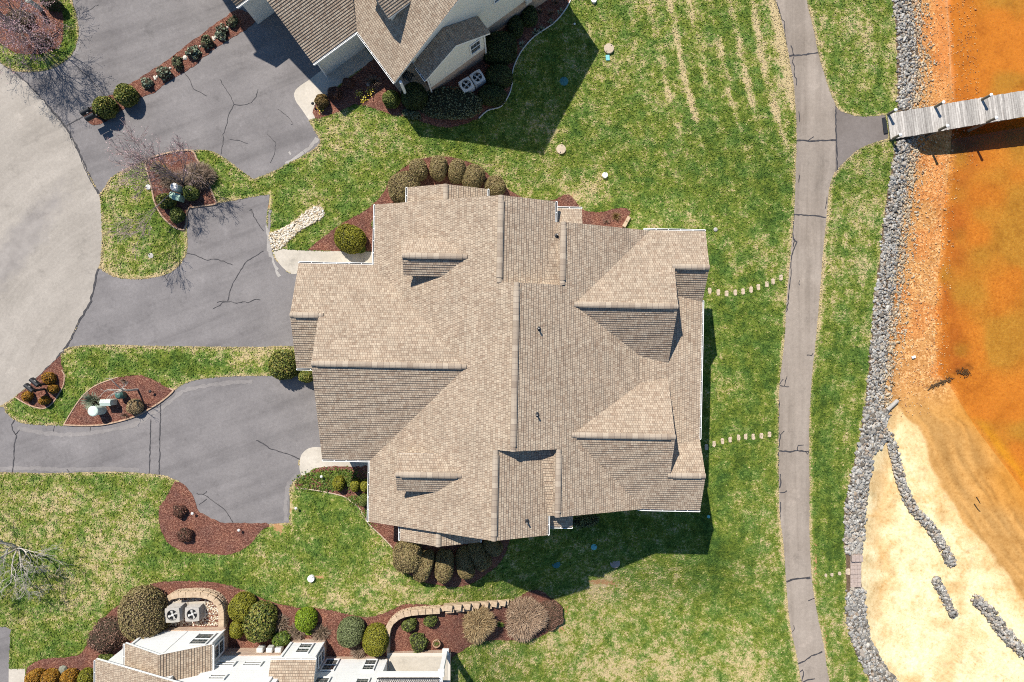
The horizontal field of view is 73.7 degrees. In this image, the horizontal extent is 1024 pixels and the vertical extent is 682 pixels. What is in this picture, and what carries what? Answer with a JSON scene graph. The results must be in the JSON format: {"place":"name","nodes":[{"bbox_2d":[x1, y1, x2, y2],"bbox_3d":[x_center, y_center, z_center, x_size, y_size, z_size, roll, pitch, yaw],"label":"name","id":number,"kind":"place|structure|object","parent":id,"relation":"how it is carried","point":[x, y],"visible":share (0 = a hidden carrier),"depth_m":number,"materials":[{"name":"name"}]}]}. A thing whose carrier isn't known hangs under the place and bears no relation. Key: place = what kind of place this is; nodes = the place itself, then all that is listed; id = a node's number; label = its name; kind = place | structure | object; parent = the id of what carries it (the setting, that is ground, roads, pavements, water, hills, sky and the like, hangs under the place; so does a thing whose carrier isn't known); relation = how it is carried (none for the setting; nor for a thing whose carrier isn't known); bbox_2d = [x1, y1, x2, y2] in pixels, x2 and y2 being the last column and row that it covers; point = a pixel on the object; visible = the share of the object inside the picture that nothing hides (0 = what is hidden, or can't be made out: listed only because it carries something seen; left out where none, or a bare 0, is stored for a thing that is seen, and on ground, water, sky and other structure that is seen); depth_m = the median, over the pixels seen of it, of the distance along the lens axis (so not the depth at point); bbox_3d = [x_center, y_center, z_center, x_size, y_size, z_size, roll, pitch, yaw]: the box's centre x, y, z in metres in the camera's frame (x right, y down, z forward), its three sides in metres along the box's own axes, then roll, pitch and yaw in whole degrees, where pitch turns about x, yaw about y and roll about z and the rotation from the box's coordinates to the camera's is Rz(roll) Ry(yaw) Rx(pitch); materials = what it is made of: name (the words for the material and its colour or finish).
{"place":"outdoors","nodes":[
{"label":"outdoors","id":0,"kind":"place"},
{"bbox_2d":[0,627,10,681],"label":"driveway","id":1,"kind":"structure","parent":0,"point":[4,650],"depth_m":39.98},
{"bbox_2d":[9,669,24,681],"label":"walkway","id":2,"kind":"structure","parent":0,"point":[16,675],"depth_m":39.97,"materials":[{"name":"concrete"}]},
{"bbox_2d":[0,62,101,405],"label":"road","id":3,"kind":"structure","parent":0,"point":[50,232],"depth_m":39.99,"materials":[{"name":"asphalt"}]},
{"bbox_2d":[0,15,320,523],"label":"driveway","id":4,"kind":"structure","parent":0,"point":[227,449],"depth_m":39.98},
{"bbox_2d":[298,370,312,382],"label":"leafy shrub","id":5,"kind":"object","parent":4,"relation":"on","point":[305,376],"visible":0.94,"depth_m":39.21,"materials":[{"name":"green plant"}]},
{"bbox_2d":[84,8,255,124],"bbox_3d":[-19.894,-16.079,39.964,11.916,0.001,1.460,-34,90,0],"label":"mulch bed","id":6,"kind":"object","parent":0,"point":[246,20],"visible":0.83,"depth_m":39.96,"materials":[{"name":"wood"}]},
{"bbox_2d":[91,96,118,119],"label":"leafy shrub","id":7,"kind":"object","parent":6,"relation":"on","point":[105,107],"visible":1,"depth_m":39.06,"materials":[{"name":"green plant"}]},
{"bbox_2d":[113,83,139,107],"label":"leafy shrub","id":8,"kind":"object","parent":6,"relation":"on","point":[126,95],"visible":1,"depth_m":39.03,"materials":[{"name":"green plant"}]},
{"bbox_2d":[14,0,327,192],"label":"driveway","id":9,"kind":"structure","parent":0,"point":[232,100],"depth_m":39.98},
{"bbox_2d":[62,195,296,349],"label":"driveway","id":10,"kind":"structure","parent":0,"point":[229,281],"depth_m":39.98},
{"bbox_2d":[273,249,371,273],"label":"walkway","id":11,"kind":"structure","parent":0,"point":[288,260],"depth_m":39.97,"materials":[{"name":"concrete"}]},
{"bbox_2d":[294,48,372,119],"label":"walkway","id":12,"kind":"structure","parent":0,"point":[308,91],"depth_m":39.97,"materials":[{"name":"concrete"}]},
{"bbox_2d":[299,447,367,475],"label":"walkway","id":13,"kind":"structure","parent":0,"point":[310,459],"depth_m":39.97,"materials":[{"name":"concrete"}]},
{"bbox_2d":[0,0,902,681],"bbox_3d":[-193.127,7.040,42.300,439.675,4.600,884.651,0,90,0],"label":"lawn","id":14,"kind":"structure","parent":0,"point":[746,342],"depth_m":42.55,"materials":[{"name":"green plant"}]},
{"bbox_2d":[0,0,63,54],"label":"mulch bed","id":15,"kind":"object","parent":14,"relation":"on","point":[56,16],"visible":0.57,"depth_m":39.96,"materials":[{"name":"wood"}]},
{"bbox_2d":[1,8,35,30],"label":"shrub","id":16,"kind":"object","parent":15,"relation":"on","point":[23,23],"visible":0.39,"depth_m":39.62,"materials":[{"name":"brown plant"}]},
{"bbox_2d":[0,0,72,84],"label":"bare tree","id":17,"kind":"object","parent":15,"relation":"on","point":[12,23],"visible":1,"depth_m":37.05,"materials":[{"name":"brown plant"}]},
{"bbox_2d":[40,0,65,11],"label":"shrub","id":18,"kind":"object","parent":15,"relation":"on","point":[56,5],"visible":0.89,"depth_m":39.42,"materials":[{"name":"green plant"}]},
{"bbox_2d":[0,539,74,601],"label":"bare tree","id":19,"kind":"object","parent":14,"relation":"on","point":[12,545],"visible":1,"depth_m":38.52,"materials":[{"name":"grey plant"}]},
{"bbox_2d":[16,356,64,407],"bbox_3d":[-27.094,2.639,39.964,3.704,0.001,1.812,-43,90,0],"label":"mulch bed","id":20,"kind":"object","parent":14,"relation":"on","point":[55,367],"visible":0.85,"depth_m":39.96,"materials":[{"name":"wood"}]},
{"bbox_2d":[41,372,56,384],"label":"shrub","id":21,"kind":"object","parent":20,"relation":"on","point":[48,378],"visible":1,"depth_m":39.53,"materials":[{"name":"orange plant"}]},
{"bbox_2d":[63,387,173,425],"bbox_3d":[-22.890,4.229,39.960,6.800,0.132,0.994,-19,90,0],"label":"bed edging","id":22,"kind":"object","parent":14,"relation":"on","point":[166,397],"visible":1,"depth_m":39.90,"materials":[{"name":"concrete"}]},
{"bbox_2d":[65,375,174,424],"bbox_3d":[-23.104,3.426,39.964,6.760,0.001,2.502,-17,90,0],"label":"mulch bed","id":23,"kind":"object","parent":14,"relation":"on","point":[80,415],"visible":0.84,"depth_m":39.96,"materials":[{"name":"wood"}]},
{"bbox_2d":[126,399,143,414],"bbox_3d":[-21.907,3.809,39.566,0.981,0.681,0.941,0,90,0],"label":"grass mound","id":24,"kind":"object","parent":23,"relation":"on","point":[134,406],"depth_m":39.45,"materials":[{"name":"beige plant"}]},
{"bbox_2d":[147,151,214,228],"bbox_3d":[-19.408,-8.907,39.964,3.355,0.001,4.636,-23,90,0],"label":"mulch bed","id":25,"kind":"object","parent":14,"relation":"on","point":[205,197],"visible":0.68,"depth_m":39.96,"materials":[{"name":"wood"}]},
{"bbox_2d":[105,117,207,258],"bbox_3d":[-20.408,-8.931,37.463,5.810,5.274,7.171,43,90,0],"label":"bare tree","id":26,"kind":"object","parent":25,"relation":"on","point":[134,165],"visible":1,"depth_m":37.16,"materials":[{"name":"brown plant"}]},
{"bbox_2d":[155,193,176,208],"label":"shrub","id":27,"kind":"object","parent":25,"relation":"on","point":[168,202],"visible":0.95,"depth_m":39.24,"materials":[{"name":"green plant"}]},
{"bbox_2d":[158,167,186,190],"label":"twiggy shrub","id":28,"kind":"object","parent":25,"relation":"on","point":[167,181],"visible":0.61,"depth_m":39.67,"materials":[{"name":"brown plant"}]},
{"bbox_2d":[169,207,185,223],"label":"shrub","id":29,"kind":"object","parent":25,"relation":"on","point":[177,215],"visible":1,"depth_m":39.37,"materials":[{"name":"green plant"}]},
{"bbox_2d":[183,185,199,200],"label":"shrub","id":30,"kind":"object","parent":25,"relation":"on","point":[192,194],"visible":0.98,"depth_m":39.34,"materials":[{"name":"green plant"}]},
{"bbox_2d":[181,160,217,190],"bbox_3d":[-18.150,-9.571,39.428,2.291,1.224,2.022,0,90,0],"label":"twiggy shrub","id":31,"kind":"object","parent":25,"relation":"on","point":[205,171],"visible":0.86,"depth_m":39.45,"materials":[{"name":"brown plant"}]},
{"bbox_2d":[145,149,217,230],"bbox_3d":[-19.428,-8.914,39.960,3.420,0.132,4.698,-23,90,0],"label":"bed edging","id":32,"kind":"object","parent":14,"relation":"on","point":[186,217],"visible":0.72,"depth_m":39.91,"materials":[{"name":"stone"}]},
{"bbox_2d":[158,481,268,554],"bbox_3d":[-17.813,11.039,39.964,6.298,0.001,3.654,25,90,0],"label":"mulch bed","id":33,"kind":"object","parent":14,"relation":"on","point":[211,536],"visible":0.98,"depth_m":39.96,"materials":[{"name":"wood"}]},
{"bbox_2d":[176,527,192,541],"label":"shrub","id":34,"kind":"object","parent":33,"relation":"on","point":[183,534],"visible":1,"depth_m":39.54,"materials":[{"name":"red plant"}]},
{"bbox_2d":[94,627,450,681],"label":"white house","id":35,"kind":"structure","parent":14,"relation":"on","point":[187,654],"depth_m":37.38,"materials":[{"name":"paint"}]},
{"bbox_2d":[187,632,216,644],"bbox_3d":[-17.350,16.670,38.250,1.000,1.500,0.060,0,90,0],"label":"window","id":36,"kind":"structure","parent":35,"relation":"in","point":[202,638],"depth_m":38.23,"materials":[{"name":"white paint"}]},
{"bbox_2d":[320,658,339,670],"bbox_3d":[-10.350,18.410,38.850,0.780,1.400,0.060,0,90,0],"label":"window","id":37,"kind":"structure","parent":35,"relation":"in","point":[330,664],"depth_m":38.82,"materials":[{"name":"white paint"}]},
{"bbox_2d":[268,350,298,379],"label":"leafy shrub","id":38,"kind":"object","parent":14,"relation":"on","point":[281,364],"visible":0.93,"depth_m":38.74,"materials":[{"name":"green plant"}]},
{"bbox_2d":[26,580,550,673],"bbox_3d":[-12.607,17.916,41.953,31.702,3.978,7.812,0,90,0],"label":"mulch bed","id":39,"kind":"object","parent":14,"relation":"on","point":[446,630],"visible":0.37,"depth_m":39.96,"materials":[{"name":"wood"}]},
{"bbox_2d":[24,668,44,681],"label":"shrub","id":40,"kind":"object","parent":39,"relation":"on","point":[33,675],"visible":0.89,"depth_m":39.35,"materials":[{"name":"orange plant"}]},
{"bbox_2d":[40,668,60,681],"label":"shrub","id":41,"kind":"object","parent":39,"relation":"on","point":[51,675],"visible":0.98,"depth_m":39.38,"materials":[{"name":"orange plant"}]},
{"bbox_2d":[59,668,78,681],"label":"shrub","id":42,"kind":"object","parent":39,"relation":"on","point":[70,675],"visible":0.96,"depth_m":39.37,"materials":[{"name":"orange plant"}]},
{"bbox_2d":[77,667,93,681],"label":"shrub","id":43,"kind":"object","parent":39,"relation":"on","point":[86,674],"visible":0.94,"depth_m":39.39,"materials":[{"name":"yellow plant"}]},
{"bbox_2d":[86,616,127,654],"bbox_3d":[-23.411,17.079,39.491,2.361,0.854,2.359,0,90,0],"label":"twiggy mound","id":44,"kind":"object","parent":39,"relation":"on","point":[106,636],"visible":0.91,"depth_m":39.25,"materials":[{"name":"brown plant"}]},
{"bbox_2d":[117,584,169,640],"bbox_3d":[-21.159,15.592,38.914,2.836,1.729,3.137,0,90,0],"label":"clipped shrub","id":45,"kind":"object","parent":39,"relation":"on","point":[141,611],"visible":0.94,"depth_m":38.44,"materials":[{"name":"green plant"}]},
{"bbox_2d":[166,588,228,626],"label":"retaining wall","id":46,"kind":"structure","parent":39,"relation":"on","point":[220,602],"depth_m":39.25,"materials":[{"name":"stone"}]},
{"bbox_2d":[229,621,243,638],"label":"clipped shrub","id":47,"kind":"object","parent":39,"relation":"on","point":[236,630],"visible":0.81,"depth_m":39.28,"materials":[{"name":"yellow plant"}]},
{"bbox_2d":[228,591,256,621],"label":"clipped shrub","id":48,"kind":"object","parent":39,"relation":"on","point":[240,604],"visible":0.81,"depth_m":38.95,"materials":[{"name":"yellow plant"}]},
{"bbox_2d":[242,600,277,642],"bbox_3d":[-14.501,16.185,39.150,1.892,1.404,2.419,0,90,0],"label":"clipped shrub","id":49,"kind":"object","parent":39,"relation":"on","point":[259,621],"visible":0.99,"depth_m":38.79,"materials":[{"name":"green plant"}]},
{"bbox_2d":[271,630,290,646],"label":"clipped shrub","id":50,"kind":"object","parent":39,"relation":"on","point":[281,638],"visible":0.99,"depth_m":39.35,"materials":[{"name":"green plant"}]},
{"bbox_2d":[295,606,317,632],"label":"clipped shrub","id":51,"kind":"object","parent":39,"relation":"on","point":[306,619],"visible":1,"depth_m":39.13,"materials":[{"name":"green plant"}]},
{"bbox_2d":[310,624,331,640],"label":"twiggy shrub","id":52,"kind":"object","parent":39,"relation":"on","point":[320,632],"visible":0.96,"depth_m":39.71,"materials":[{"name":"brown plant"}]},
{"bbox_2d":[336,616,364,647],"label":"clipped shrub","id":53,"kind":"object","parent":39,"relation":"on","point":[350,631],"visible":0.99,"depth_m":38.96,"materials":[{"name":"green plant"}]},
{"bbox_2d":[362,622,389,656],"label":"clipped shrub","id":54,"kind":"object","parent":39,"relation":"on","point":[375,640],"visible":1,"depth_m":38.88,"materials":[{"name":"yellow plant"}]},
{"bbox_2d":[401,616,416,631],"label":"shrub","id":55,"kind":"object","parent":39,"relation":"on","point":[408,624],"visible":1,"depth_m":39.66,"materials":[{"name":"green plant"}]},
{"bbox_2d":[409,632,427,652],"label":"shrub","id":56,"kind":"object","parent":39,"relation":"on","point":[418,641],"visible":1,"depth_m":39.72,"materials":[{"name":"green plant"}]},
{"bbox_2d":[386,599,508,652],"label":"retaining wall","id":57,"kind":"structure","parent":39,"relation":"on","point":[438,609],"depth_m":40.16,"materials":[{"name":"stone"}]},
{"bbox_2d":[461,604,497,645],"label":"ornamental grass","id":58,"kind":"object","parent":39,"relation":"on","point":[479,624],"depth_m":41.00,"materials":[{"name":"beige plant"}]},
{"bbox_2d":[504,595,548,642],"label":"ornamental grass","id":59,"kind":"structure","parent":39,"relation":"on","point":[526,618],"depth_m":42.65,"materials":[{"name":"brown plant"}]},
{"bbox_2d":[540,598,563,630],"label":"twiggy mound","id":60,"kind":"object","parent":39,"relation":"on","point":[553,608],"visible":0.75,"depth_m":43.45,"materials":[{"name":"brown plant"}]},
{"bbox_2d":[232,0,546,94],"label":"gabled house","id":61,"kind":"structure","parent":14,"relation":"on","point":[431,45],"depth_m":36.68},
{"bbox_2d":[295,465,509,586],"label":"mulch bed","id":62,"kind":"object","parent":14,"relation":"on","point":[389,533],"visible":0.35,"depth_m":40.03,"materials":[{"name":"wood"}]},
{"bbox_2d":[290,466,375,527],"bbox_3d":[-9.836,8.538,39.922,5.737,0.219,3.040,29,90,0],"label":"ground cover","id":63,"kind":"object","parent":62,"relation":"on","point":[317,474],"visible":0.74,"depth_m":39.91,"materials":[{"name":"green plant"}]},
{"bbox_2d":[392,541,422,572],"bbox_3d":[-6.005,12.418,39.295,1.830,1.426,1.901,0,90,0],"label":"clipped shrub","id":64,"kind":"object","parent":62,"relation":"on","point":[407,556],"visible":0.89,"depth_m":38.86,"materials":[{"name":"brown plant"}]},
{"bbox_2d":[413,549,434,582],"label":"clipped shrub","id":65,"kind":"object","parent":62,"relation":"on","point":[421,574],"visible":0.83,"depth_m":39.23,"materials":[{"name":"brown plant"}]},
{"bbox_2d":[434,548,454,583],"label":"clipped shrub","id":66,"kind":"object","parent":62,"relation":"on","point":[444,566],"visible":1,"depth_m":39.50,"materials":[{"name":"brown plant"}]},
{"bbox_2d":[455,545,474,579],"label":"clipped shrub","id":67,"kind":"object","parent":62,"relation":"on","point":[465,567],"visible":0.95,"depth_m":39.88,"materials":[{"name":"green plant"}]},
{"bbox_2d":[467,542,491,571],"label":"clipped shrub","id":68,"kind":"object","parent":62,"relation":"on","point":[480,558],"visible":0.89,"depth_m":40.01,"materials":[{"name":"green plant"}]},
{"bbox_2d":[483,540,502,556],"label":"clipped shrub","id":69,"kind":"object","parent":62,"relation":"on","point":[493,548],"visible":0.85,"depth_m":40.18,"materials":[{"name":"green plant"}]},
{"bbox_2d":[312,0,569,127],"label":"mulch bed","id":70,"kind":"object","parent":14,"relation":"on","point":[373,68],"visible":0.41,"depth_m":40.02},
{"bbox_2d":[314,93,328,109],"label":"shrub","id":71,"kind":"object","parent":70,"relation":"on","point":[321,101],"visible":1,"depth_m":39.39,"materials":[{"name":"orange plant"}]},
{"bbox_2d":[382,89,400,108],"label":"shrub","id":72,"kind":"object","parent":70,"relation":"on","point":[391,98],"visible":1,"depth_m":39.31,"materials":[{"name":"green plant"}]},
{"bbox_2d":[401,82,427,110],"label":"clipped shrub","id":73,"kind":"object","parent":70,"relation":"on","point":[414,97],"visible":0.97,"depth_m":39.12,"materials":[{"name":"green plant"}]},
{"bbox_2d":[418,86,482,119],"bbox_3d":[-3.738,-14.000,40.122,4.126,0.630,2.024,0,90,0],"label":"spreading juniper","id":74,"kind":"object","parent":70,"relation":"on","point":[444,103],"visible":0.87,"depth_m":39.98,"materials":[{"name":"green plant"}]},
{"bbox_2d":[458,77,474,92],"bbox_3d":[-2.673,-15.009,40.261,0.740,0.676,0.740,-31,90,0],"label":"air conditioner","id":75,"kind":"object","parent":70,"relation":"on","point":[466,84],"visible":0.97,"depth_m":39.94,"materials":[{"name":"metal"}]},
{"bbox_2d":[469,69,485,88],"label":"air conditioner","id":76,"kind":"object","parent":70,"relation":"on","point":[477,78],"visible":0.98,"depth_m":40.10,"materials":[{"name":"metal"}]},
{"bbox_2d":[477,84,506,106],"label":"clipped shrub","id":77,"kind":"object","parent":70,"relation":"on","point":[491,95],"visible":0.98,"depth_m":40.10,"materials":[{"name":"green plant"}]},
{"bbox_2d":[485,63,513,88],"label":"clipped shrub","id":78,"kind":"object","parent":70,"relation":"on","point":[500,75],"visible":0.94,"depth_m":40.11,"materials":[{"name":"green plant"}]},
{"bbox_2d":[483,30,517,65],"bbox_3d":[-0.724,-17.331,40.277,2.124,1.324,2.044,0,90,0],"label":"clipped shrub","id":79,"kind":"object","parent":70,"relation":"on","point":[501,47],"visible":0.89,"depth_m":39.92,"materials":[{"name":"green plant"}]},
{"bbox_2d":[507,15,523,38],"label":"clipped shrub","id":80,"kind":"object","parent":70,"relation":"on","point":[515,27],"visible":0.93,"depth_m":40.49,"materials":[{"name":"green plant"}]},
{"bbox_2d":[521,5,537,27],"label":"clipped shrub","id":81,"kind":"object","parent":70,"relation":"on","point":[529,16],"visible":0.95,"depth_m":40.63,"materials":[{"name":"green plant"}]},
{"bbox_2d":[308,156,630,250],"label":"mulch bed","id":82,"kind":"object","parent":14,"relation":"on","point":[363,220],"visible":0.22,"depth_m":40.30,"materials":[{"name":"wood"}]},
{"bbox_2d":[334,223,365,253],"bbox_3d":[-9.358,-5.907,39.217,1.882,1.229,1.776,0,90,0],"label":"clipped shrub","id":83,"kind":"object","parent":82,"relation":"on","point":[349,239],"visible":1,"depth_m":38.91,"materials":[{"name":"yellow plant"}]},
{"bbox_2d":[388,170,419,202],"bbox_3d":[-6.214,-8.878,39.286,1.922,1.360,1.915,0,90,0],"label":"clipped shrub","id":84,"kind":"object","parent":82,"relation":"on","point":[399,182],"visible":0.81,"depth_m":38.84,"materials":[{"name":"brown plant"}]},
{"bbox_2d":[409,158,427,180],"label":"clipped shrub","id":85,"kind":"object","parent":82,"relation":"on","point":[418,167],"visible":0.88,"depth_m":39.21,"materials":[{"name":"brown plant"}]},
{"bbox_2d":[429,155,447,181],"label":"clipped shrub","id":86,"kind":"object","parent":82,"relation":"on","point":[438,168],"visible":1,"depth_m":39.40,"materials":[{"name":"brown plant"}]},
{"bbox_2d":[448,158,465,183],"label":"clipped shrub","id":87,"kind":"object","parent":82,"relation":"on","point":[456,169],"visible":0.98,"depth_m":39.61,"materials":[{"name":"brown plant"}]},
{"bbox_2d":[461,164,485,187],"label":"clipped shrub","id":88,"kind":"object","parent":82,"relation":"on","point":[474,175],"visible":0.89,"depth_m":39.79,"materials":[{"name":"brown plant"}]},
{"bbox_2d":[484,175,505,195],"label":"clipped shrub","id":89,"kind":"object","parent":82,"relation":"on","point":[494,185],"visible":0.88,"depth_m":40.25,"materials":[{"name":"brown plant"}]},
{"bbox_2d":[289,184,709,546],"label":"duplex house","id":90,"kind":"structure","parent":14,"relation":"on","point":[481,363],"depth_m":35.34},
{"bbox_2d":[479,0,570,118],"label":"bed edging","id":91,"kind":"object","parent":14,"relation":"on","point":[519,55],"visible":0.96,"depth_m":41.35,"materials":[{"name":"stone"}]},
{"bbox_2d":[573,514,599,527],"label":"shrub","id":92,"kind":"object","parent":14,"relation":"on","point":[589,521],"visible":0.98,"depth_m":41.87,"materials":[{"name":"green plant"}]},
{"label":"gravel swale","id":93,"kind":"structure","parent":14,"relation":"on","visible":0},
{"bbox_2d":[268,206,324,250],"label":"swale gravel","id":94,"kind":"structure","parent":93,"relation":"on","point":[307,218],"depth_m":39.92,"materials":[{"name":"gravel"}]},
{"bbox_2d":[776,0,837,681],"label":"path","id":95,"kind":"structure","parent":0,"point":[816,131],"depth_m":43.07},
{"bbox_2d":[835,105,888,170],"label":"path spur","id":96,"kind":"structure","parent":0,"point":[855,133],"depth_m":42.85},
{"bbox_2d":[842,0,1023,681],"bbox_3d":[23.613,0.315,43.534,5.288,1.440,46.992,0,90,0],"label":"riprap ground","id":97,"kind":"structure","parent":0,"point":[847,555],"depth_m":43.27,"materials":[{"name":"stone"}]},
{"bbox_2d":[850,553,862,586],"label":"stone steps","id":98,"kind":"structure","parent":97,"relation":"on","point":[856,560],"depth_m":43.13,"materials":[{"name":"stone"}]},
{"bbox_2d":[861,0,1023,681],"bbox_3d":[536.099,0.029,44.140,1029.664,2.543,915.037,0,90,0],"label":"lake bed","id":99,"kind":"object","parent":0,"point":[961,449],"visible":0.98,"depth_m":44.44,"materials":[{"name":"soil"}]},
{"bbox_2d":[878,0,937,415],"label":"riprap rubble","id":100,"kind":"object","parent":99,"relation":"on","point":[913,159],"visible":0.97,"depth_m":43.80,"materials":[{"name":"stone"}]},
{"bbox_2d":[889,0,979,416],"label":"shore pebbles","id":101,"kind":"object","parent":99,"relation":"on","point":[975,9],"visible":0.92,"depth_m":44.36,"materials":[{"name":"gravel"}]},
{"bbox_2d":[882,91,1023,140],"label":"boardwalk","id":102,"kind":"structure","parent":99,"relation":"on","point":[943,116],"depth_m":42.76,"materials":[{"name":"grey wood"}]},
{"label":"gravel court","id":103,"kind":"structure","parent":0,"visible":0},
{"bbox_2d":[165,600,187,622],"bbox_3d":[-19.445,15.695,39.537,1.032,0.946,1.032,-3,90,0],"label":"air conditioner","id":104,"kind":"object","parent":103,"relation":"on","point":[174,611],"visible":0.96,"depth_m":39.21,"materials":[{"name":"metal"}]},
{"bbox_2d":[168,598,217,626],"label":"court gravel","id":105,"kind":"structure","parent":103,"relation":"on","point":[214,609],"depth_m":39.94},
{"bbox_2d":[185,601,205,621],"bbox_3d":[-18.405,15.726,39.637,1.037,0.746,1.037,0,90,0],"label":"air conditioner","id":106,"kind":"object","parent":103,"relation":"on","point":[195,610],"visible":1,"depth_m":39.41,"materials":[{"name":"metal"}]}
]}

